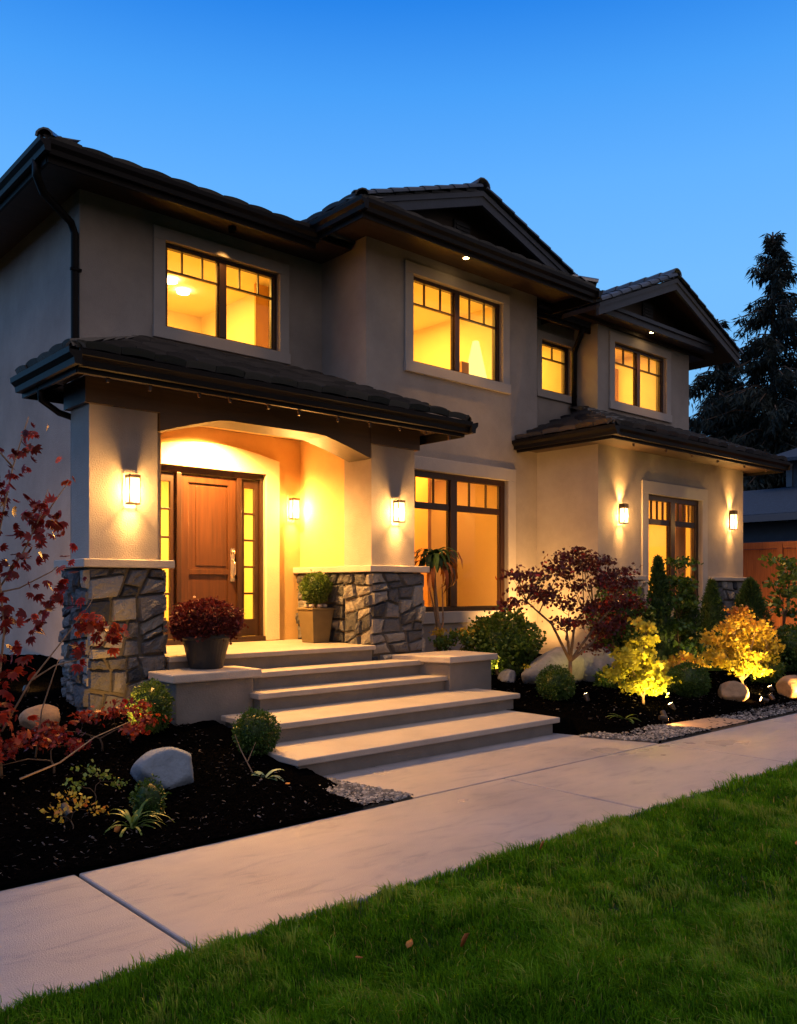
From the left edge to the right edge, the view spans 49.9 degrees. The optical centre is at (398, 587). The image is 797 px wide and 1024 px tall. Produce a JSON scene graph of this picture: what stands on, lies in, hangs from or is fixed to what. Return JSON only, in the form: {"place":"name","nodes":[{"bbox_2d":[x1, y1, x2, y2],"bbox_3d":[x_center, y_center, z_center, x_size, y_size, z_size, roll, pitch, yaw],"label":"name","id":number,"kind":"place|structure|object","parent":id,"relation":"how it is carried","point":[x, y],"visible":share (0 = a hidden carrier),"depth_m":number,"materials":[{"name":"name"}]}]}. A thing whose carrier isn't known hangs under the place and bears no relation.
{"place":"outdoors","nodes":[
{"label":"outdoors","id":0,"kind":"place"},
{"bbox_2d":[0,812,342,890],"bbox_3d":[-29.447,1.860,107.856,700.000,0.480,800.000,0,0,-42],"label":"ground","id":1,"kind":"structure","parent":0,"point":[77,871],"depth_m":5.23,"materials":[{"name":"black soil"}]},
{"bbox_2d":[337,796,411,813],"bbox_3d":[-0.382,1.547,6.342,0.450,0.106,0.940,0,0,-42],"label":"gravel strip","id":2,"kind":"object","parent":1,"relation":"on","point":[369,807],"visible":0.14,"depth_m":5.97,"materials":[{"name":"grey gravel"}]},
{"bbox_2d":[221,659,559,775],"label":"entrance steps","id":3,"kind":"structure","parent":1,"relation":"on","point":[334,718],"depth_m":8.32,"materials":[{"name":"concrete"}]},
{"bbox_2d":[0,127,792,716],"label":"house","id":4,"kind":"structure","parent":1,"relation":"on","point":[484,379],"depth_m":10.79,"materials":[{"name":"paint"}]},
{"bbox_2d":[125,474,140,504],"bbox_3d":[-2.426,-0.895,7.814,0.112,0.270,0.118,0,0,-42],"label":"wall lantern","id":5,"kind":"object","parent":4,"relation":"attached to","point":[129,490],"depth_m":7.81,"materials":[{"name":"white glass"}]},
{"bbox_2d":[182,473,235,606],"bbox_3d":[-2.232,-0.370,10.125,0.736,1.910,0.125,0,0,-42],"label":"door","id":6,"kind":"structure","parent":4,"relation":"in","point":[208,502],"depth_m":10.15,"materials":[{"name":"brown wood"}]},
{"bbox_2d":[152,224,290,364],"bbox_3d":[-2.200,-3.619,10.764,1.940,1.323,0.166,0,0,-42],"label":"window","id":7,"kind":"structure","parent":4,"relation":"in","point":[161,234],"depth_m":10.75,"materials":[{"name":"brown wood"}]},
{"bbox_2d":[289,498,299,519],"bbox_3d":[-1.319,-0.995,10.799,0.112,0.270,0.118,0,0,-42],"label":"wall lantern","id":8,"kind":"object","parent":4,"relation":"attached to","point":[292,509],"depth_m":10.78,"materials":[{"name":"white glass"}]},
{"bbox_2d":[296,569,334,642],"bbox_3d":[-0.985,0.210,10.258,0.433,0.879,0.446,0,0,-42],"label":"porch planter","id":9,"kind":"object","parent":4,"relation":"on","point":[315,620],"visible":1,"depth_m":10.15,"materials":[{"name":"beige ceramic"}]},
{"bbox_2d":[393,500,404,522],"bbox_3d":[0.000,-0.890,9.986,0.112,0.260,0.118,0,0,-42],"label":"wall lantern","id":10,"kind":"object","parent":4,"relation":"attached to","point":[396,512],"depth_m":9.97,"materials":[{"name":"white glass"}]},
{"bbox_2d":[404,260,510,393],"bbox_3d":[0.840,-3.649,12.210,2.140,1.482,0.166,0,0,-42],"label":"window","id":11,"kind":"structure","parent":4,"relation":"in","point":[452,374],"depth_m":12.20,"materials":[{"name":"brown wood"}]},
{"bbox_2d":[414,455,515,623],"bbox_3d":[0.788,-0.649,12.163,2.560,2.282,0.166,0,0,-42],"label":"window","id":12,"kind":"structure","parent":4,"relation":"in","point":[457,614],"depth_m":12.33,"materials":[{"name":"brown wood"}]},
{"bbox_2d":[537,329,574,403],"bbox_3d":[2.630,-3.703,14.484,1.080,1.093,0.166,0,0,-42],"label":"window","id":13,"kind":"structure","parent":4,"relation":"in","point":[564,397],"depth_m":14.44,"materials":[{"name":"brown wood"}]},
{"bbox_2d":[619,503,628,523],"bbox_3d":[3.357,-1.110,12.817,0.112,0.300,0.118,0,0,-42],"label":"wall lantern","id":14,"kind":"object","parent":4,"relation":"attached to","point":[624,506],"depth_m":12.80,"materials":[{"name":"white glass"}]},
{"bbox_2d":[609,331,671,422],"bbox_3d":[4.286,-3.719,15.295,1.970,1.322,0.166,0,0,-42],"label":"window","id":15,"kind":"structure","parent":4,"relation":"in","point":[635,409],"depth_m":15.28,"materials":[{"name":"brown wood"}]},
{"bbox_2d":[641,480,707,609],"bbox_3d":[4.466,-0.654,13.940,2.010,2.031,0.166,0,0,-42],"label":"window","id":16,"kind":"structure","parent":4,"relation":"in","point":[647,487],"depth_m":13.93,"materials":[{"name":"brown wood"}]},
{"bbox_2d":[729,510,737,529],"bbox_3d":[5.875,-1.190,15.071,0.112,0.340,0.118,0,0,-42],"label":"wall lantern","id":17,"kind":"object","parent":4,"relation":"attached to","point":[731,519],"depth_m":15.06,"materials":[{"name":"white glass"}]},
{"bbox_2d":[0,654,796,884],"bbox_3d":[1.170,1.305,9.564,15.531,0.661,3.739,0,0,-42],"label":"bark mulch","id":18,"kind":"object","parent":1,"relation":"on","point":[73,774],"visible":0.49,"depth_m":6.08,"materials":[{"name":"black wood"}]},
{"bbox_2d":[22,685,29,696],"bbox_3d":[-3.485,0.991,8.021,0.058,0.165,0.105,0,0,-15],"label":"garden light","id":19,"kind":"object","parent":18,"relation":"on","point":[24,687],"visible":0.65,"depth_m":8.01,"materials":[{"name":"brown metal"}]},
{"bbox_2d":[18,704,59,729],"bbox_3d":[-2.986,1.097,7.123,0.309,0.259,0.319,0,0,-42],"label":"boulder","id":20,"kind":"object","parent":18,"relation":"on","point":[51,712],"visible":0.56,"depth_m":7.03,"materials":[{"name":"grey stone"}]},
{"bbox_2d":[0,726,91,773],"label":"red shrub","id":21,"kind":"object","parent":18,"relation":"on","point":[71,742],"visible":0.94,"depth_m":6.10,"materials":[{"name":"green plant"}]},
{"bbox_2d":[0,416,131,779],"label":"red maple","id":22,"kind":"object","parent":18,"relation":"on","point":[113,635],"visible":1,"depth_m":6.05,"materials":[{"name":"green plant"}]},
{"bbox_2d":[59,802,73,821],"bbox_3d":[-2.046,1.409,5.284,0.105,0.168,0.060,0,0,39],"label":"garden light","id":23,"kind":"object","parent":18,"relation":"on","point":[67,813],"visible":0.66,"depth_m":5.27,"materials":[{"name":"brown metal"}]},
{"bbox_2d":[40,789,108,828],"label":"shrub","id":24,"kind":"object","parent":18,"relation":"on","point":[61,812],"visible":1,"depth_m":5.17,"materials":[{"name":"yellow plant"}]},
{"bbox_2d":[16,697,172,750],"bbox_3d":[-2.368,1.099,6.689,1.299,0.441,0.568,0,0,-42],"label":"red shrub","id":25,"kind":"object","parent":18,"relation":"on","point":[145,718],"visible":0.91,"depth_m":6.71,"materials":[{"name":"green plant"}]},
{"bbox_2d":[62,759,128,800],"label":"shrub","id":26,"kind":"object","parent":18,"relation":"on","point":[105,775],"visible":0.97,"depth_m":5.66,"materials":[{"name":"green plant"}]},
{"bbox_2d":[114,826,120,831],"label":"fallen leaf","id":27,"kind":"object","parent":18,"relation":"on","point":[116,828],"visible":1,"depth_m":5.15,"materials":[{"name":"brown plant"}]},
{"bbox_2d":[105,797,172,836],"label":"strappy plant","id":28,"kind":"object","parent":18,"relation":"on","point":[133,819],"visible":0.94,"depth_m":5.29,"materials":[{"name":"green plant"}]},
{"bbox_2d":[128,773,171,820],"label":"bush","id":29,"kind":"object","parent":18,"relation":"on","point":[147,790],"visible":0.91,"depth_m":5.45,"materials":[{"name":"green plant"}]},
{"bbox_2d":[125,677,175,733],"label":"round shrub","id":30,"kind":"object","parent":18,"relation":"on","point":[155,693],"visible":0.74,"depth_m":7.31,"materials":[{"name":"green plant"}]},
{"bbox_2d":[130,747,193,788],"bbox_3d":[-1.661,1.317,6.053,0.440,0.383,0.314,0,0,-27],"label":"boulder","id":31,"kind":"object","parent":18,"relation":"on","point":[171,767],"visible":0.73,"depth_m":5.96,"materials":[{"name":"grey stone"}]},
{"bbox_2d":[148,665,261,725],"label":"pier","id":32,"kind":"structure","parent":18,"relation":"on","point":[198,695],"depth_m":7.83,"materials":[{"name":"concrete"}]},
{"bbox_2d":[164,595,248,668],"bbox_3d":[-1.840,0.414,8.178,0.828,0.699,0.793,0,0,-42],"label":"flower pot","id":33,"kind":"object","parent":32,"relation":"on","point":[205,630],"visible":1,"depth_m":8.00,"materials":[{"name":"red plant"}]},
{"bbox_2d":[235,736,255,772],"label":"bare twig","id":34,"kind":"object","parent":18,"relation":"on","point":[244,756],"visible":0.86,"depth_m":6.44,"materials":[{"name":"brown plant"}]},
{"bbox_2d":[230,704,282,756],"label":"round shrub","id":35,"kind":"object","parent":18,"relation":"on","point":[258,727],"visible":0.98,"depth_m":6.89,"materials":[{"name":"green plant"}]},
{"bbox_2d":[253,769,283,780],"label":"broad leaf plant","id":36,"kind":"object","parent":18,"relation":"on","point":[268,773],"visible":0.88,"depth_m":6.39,"materials":[{"name":"green plant"}]},
{"bbox_2d":[414,547,462,650],"bbox_3d":[0.426,0.291,10.969,0.711,1.620,0.730,0,0,-4],"label":"palm like plant","id":37,"kind":"object","parent":18,"relation":"on","point":[434,559],"visible":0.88,"depth_m":10.83,"materials":[{"name":"green plant"}]},
{"bbox_2d":[392,650,497,690],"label":"pier","id":38,"kind":"structure","parent":18,"relation":"on","point":[462,670],"depth_m":9.81,"materials":[{"name":"concrete"}]},
{"bbox_2d":[428,623,483,650],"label":"flowering shrub","id":39,"kind":"object","parent":18,"relation":"on","point":[445,643],"visible":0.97,"depth_m":10.86,"materials":[{"name":"green plant"}]},
{"bbox_2d":[461,605,546,677],"bbox_3d":[1.360,0.678,11.325,1.090,1.026,1.276,0,0,22],"label":"rounded bush","id":40,"kind":"object","parent":18,"relation":"on","point":[511,640],"visible":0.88,"depth_m":11.10,"materials":[{"name":"green plant"}]},
{"bbox_2d":[497,669,515,682],"bbox_3d":[1.363,1.146,10.906,0.235,0.225,0.306,0,0,14],"label":"boulder","id":41,"kind":"object","parent":18,"relation":"on","point":[506,675],"visible":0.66,"depth_m":10.84,"materials":[{"name":"stone"}]},
{"bbox_2d":[521,647,584,683],"bbox_3d":[2.026,1.077,11.162,1.275,0.616,0.552,0,0,-42],"label":"boulder","id":42,"kind":"object","parent":18,"relation":"on","point":[556,655],"visible":0.38,"depth_m":10.89,"materials":[{"name":"stone"}]},
{"bbox_2d":[535,661,577,700],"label":"round shrub","id":43,"kind":"object","parent":18,"relation":"on","point":[555,684],"visible":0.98,"depth_m":9.97,"materials":[{"name":"green plant"}]},
{"bbox_2d":[492,545,650,678],"bbox_3d":[2.190,0.411,10.517,2.767,1.881,0.851,0,0,-42],"label":"red maple","id":44,"kind":"object","parent":18,"relation":"on","point":[603,580],"visible":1,"depth_m":10.45,"materials":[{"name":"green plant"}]},
{"bbox_2d":[583,693,589,701],"bbox_3d":[2.196,1.311,9.995,0.058,0.174,0.093,0,0,-27],"label":"garden light","id":45,"kind":"object","parent":18,"relation":"on","point":[586,697],"visible":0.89,"depth_m":9.97,"materials":[{"name":"brown metal"}]},
{"bbox_2d":[582,647,614,681],"bbox_3d":[2.654,1.081,11.543,0.611,0.612,0.481,0,0,-42],"label":"boulder","id":46,"kind":"object","parent":18,"relation":"on","point":[592,663],"visible":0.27,"depth_m":11.37,"materials":[{"name":"stone"}]},
{"bbox_2d":[592,664,624,688],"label":"bush","id":47,"kind":"object","parent":18,"relation":"on","point":[602,681],"visible":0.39,"depth_m":11.00,"materials":[{"name":"green plant"}]},
{"bbox_2d":[585,589,648,660],"bbox_3d":[2.999,0.634,11.751,1.248,1.317,0.691,0,0,-42],"label":"leafy shrub","id":48,"kind":"object","parent":18,"relation":"on","point":[600,636],"visible":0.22,"depth_m":11.61,"materials":[{"name":"red plant"}]},
{"bbox_2d":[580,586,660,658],"bbox_3d":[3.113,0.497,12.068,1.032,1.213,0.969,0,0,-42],"label":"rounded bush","id":49,"kind":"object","parent":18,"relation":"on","point":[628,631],"visible":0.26,"depth_m":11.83,"materials":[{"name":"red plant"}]},
{"bbox_2d":[607,713,638,723],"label":"strappy plant","id":50,"kind":"object","parent":18,"relation":"on","point":[632,721],"visible":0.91,"depth_m":9.29,"materials":[{"name":"green plant"}]},
{"bbox_2d":[596,616,681,703],"bbox_3d":[2.815,0.889,10.034,1.178,1.134,0.700,0,0,-42],"label":"yellow maple","id":51,"kind":"object","parent":18,"relation":"on","point":[655,679],"visible":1,"depth_m":9.91,"materials":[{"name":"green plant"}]},
{"bbox_2d":[642,685,669,696],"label":"bush","id":52,"kind":"object","parent":18,"relation":"on","point":[663,693],"visible":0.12,"depth_m":10.71,"materials":[{"name":"yellow plant"}]},
{"bbox_2d":[644,554,675,663],"bbox_3d":[3.684,0.388,12.153,0.488,1.746,0.528,0,0,-42],"label":"conifer shrub","id":53,"kind":"object","parent":18,"relation":"on","point":[658,584],"visible":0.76,"depth_m":12.05,"materials":[{"name":"green plant"}]},
{"bbox_2d":[668,702,675,709],"bbox_3d":[3.165,1.409,9.923,0.093,0.174,0.059,0,0,36],"label":"garden light","id":54,"kind":"object","parent":18,"relation":"on","point":[671,705],"visible":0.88,"depth_m":9.91,"materials":[{"name":"brown metal"}]},
{"bbox_2d":[660,555,706,655],"bbox_3d":[4.080,0.430,12.237,0.933,1.805,0.696,0,0,-15],"label":"leafy shrub","id":55,"kind":"object","parent":18,"relation":"on","point":[684,586],"visible":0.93,"depth_m":12.21,"materials":[{"name":"green plant"}]},
{"bbox_2d":[661,650,710,674],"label":"orange shrub","id":56,"kind":"object","parent":18,"relation":"on","point":[683,657],"visible":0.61,"depth_m":11.73,"materials":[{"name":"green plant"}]},
{"bbox_2d":[672,576,704,666],"bbox_3d":[4.262,0.538,12.661,0.538,1.446,0.544,0,0,-9],"label":"conifer shrub","id":57,"kind":"object","parent":18,"relation":"on","point":[690,616],"visible":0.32,"depth_m":12.54,"materials":[{"name":"green plant"}]},
{"bbox_2d":[667,660,711,697],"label":"round shrub","id":58,"kind":"object","parent":18,"relation":"on","point":[694,679],"visible":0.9,"depth_m":10.87,"materials":[{"name":"green plant"}]},
{"bbox_2d":[698,577,727,670],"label":"conifer shrub","id":59,"kind":"object","parent":18,"relation":"on","point":[712,607],"visible":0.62,"depth_m":13.07,"materials":[{"name":"green plant"}]},
{"bbox_2d":[718,681,748,701],"bbox_3d":[4.238,1.325,10.927,0.417,0.293,0.392,0,0,-6],"label":"dome stone","id":60,"kind":"object","parent":18,"relation":"on","point":[734,690],"visible":0.77,"depth_m":10.77,"materials":[{"name":"beige stone"}]},
{"bbox_2d":[689,602,784,683],"bbox_3d":[4.753,0.821,11.849,2.288,1.263,0.712,0,0,-42],"label":"yellow maple","id":61,"kind":"object","parent":18,"relation":"on","point":[742,644],"visible":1,"depth_m":11.66,"materials":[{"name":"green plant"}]},
{"bbox_2d":[727,576,778,663],"bbox_3d":[5.685,0.535,13.903,1.006,1.469,1.006,0,0,-42],"label":"conifer shrub","id":62,"kind":"object","parent":18,"relation":"on","point":[750,590],"visible":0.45,"depth_m":13.76,"materials":[{"name":"green plant"}]},
{"bbox_2d":[760,697,768,702],"bbox_3d":[4.619,1.454,10.822,0.104,0.163,0.060,0,0,13],"label":"garden light","id":63,"kind":"object","parent":18,"relation":"on","point":[763,699],"visible":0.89,"depth_m":10.80,"materials":[{"name":"brown metal"}]},
{"bbox_2d":[748,655,786,683],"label":"bush","id":64,"kind":"object","parent":18,"relation":"on","point":[779,669],"visible":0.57,"depth_m":12.38,"materials":[{"name":"green plant"}]},
{"bbox_2d":[743,541,796,630],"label":"cedar fence","id":65,"kind":"object","parent":18,"relation":"on","point":[754,568],"visible":0.23,"depth_m":17.19,"materials":[{"name":"brown wood"}]},
{"bbox_2d":[768,694,775,700],"bbox_3d":[4.808,1.446,11.045,0.058,0.172,0.104,0,0,-13],"label":"garden light","id":66,"kind":"object","parent":18,"relation":"on","point":[771,696],"visible":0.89,"depth_m":11.03,"materials":[{"name":"brown metal"}]},
{"bbox_2d":[758,552,796,631],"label":"leafy sapling","id":67,"kind":"object","parent":18,"relation":"on","point":[789,564],"visible":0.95,"depth_m":14.55,"materials":[{"name":"green plant"}]},
{"bbox_2d":[772,623,796,671],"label":"rounded bush","id":68,"kind":"object","parent":18,"relation":"on","point":[788,655],"visible":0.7,"depth_m":13.48,"materials":[{"name":"green plant"}]},
{"bbox_2d":[776,675,796,697],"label":"dome stone","id":69,"kind":"object","parent":18,"relation":"on","point":[786,686],"visible":0.75,"depth_m":11.39,"materials":[{"name":"beige stone"}]},
{"bbox_2d":[579,731,709,743],"bbox_3d":[2.544,1.547,8.807,1.300,0.106,0.710,0,0,-42],"label":"edging","id":70,"kind":"object","parent":1,"relation":"on","point":[696,734],"visible":0.21,"depth_m":8.55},
{"bbox_2d":[666,716,747,731],"bbox_3d":[3.400,1.528,9.427,0.958,0.104,0.488,0,0,-42],"label":"flagstone","id":71,"kind":"object","parent":1,"relation":"on","point":[705,723],"visible":0.53,"depth_m":9.34,"materials":[{"name":"beige stone"}]},
{"bbox_2d":[689,319,793,523],"bbox_3d":[11.618,-3.515,31.525,13.805,13.170,15.889,0,0,-42],"label":"conifer tree","id":72,"kind":"object","parent":1,"relation":"on","point":[718,377],"visible":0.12,"depth_m":31.69,"materials":[{"name":"green plant"}]},
{"bbox_2d":[693,230,796,523],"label":"conifer tree","id":73,"kind":"object","parent":1,"relation":"on","point":[763,356],"visible":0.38,"depth_m":30.27,"materials":[{"name":"green plant"}]},
{"bbox_2d":[748,712,796,723],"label":"gravel strip","id":74,"kind":"object","parent":1,"relation":"on","point":[758,720],"visible":0.17,"depth_m":9.93,"materials":[{"name":"grey gravel"}]},
{"bbox_2d":[0,713,796,1009],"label":"sidewalk","id":75,"kind":"structure","parent":0,"point":[83,928],"depth_m":4.72,"materials":[{"name":"concrete"}]},
{"bbox_2d":[0,759,796,1023],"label":"lawn","id":76,"kind":"structure","parent":0,"point":[429,944],"depth_m":3.77,"materials":[{"name":"plant"}]},
{"bbox_2d":[406,939,412,947],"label":"fallen leaf","id":77,"kind":"object","parent":76,"relation":"on","point":[409,943],"visible":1,"depth_m":3.48,"materials":[{"name":"brown plant"}]},
{"bbox_2d":[460,933,468,946],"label":"fallen leaf","id":78,"kind":"object","parent":76,"relation":"on","point":[464,938],"visible":1,"depth_m":3.51,"materials":[{"name":"brown plant"}]},
{"bbox_2d":[0,0,796,423],"label":"sky","id":79,"kind":"structure","parent":0,"point":[637,139],"materials":[{"name":"blue"}]},
{"bbox_2d":[323,733,657,798],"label":"landing path","id":80,"kind":"structure","parent":0,"point":[426,776],"depth_m":7.33,"materials":[{"name":"concrete"}]},
{"bbox_2d":[319,702,796,806],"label":"gravel","id":81,"kind":"structure","parent":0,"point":[347,787],"depth_m":8.46,"materials":[{"name":"grey gravel"}]},
{"bbox_2d":[658,715,667,724],"bbox_3d":[2.849,1.444,9.236,0.101,0.153,0.058,0,0,-10],"label":"garden light","id":82,"kind":"object","parent":81,"relation":"on","point":[662,718],"visible":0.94,"depth_m":9.21,"materials":[{"name":"brown metal"}]},
{"bbox_2d":[743,448,796,549],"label":"neighbour house","id":83,"kind":"structure","parent":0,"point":[774,504],"depth_m":22.55,"materials":[{"name":"grey paint"}]}
]}

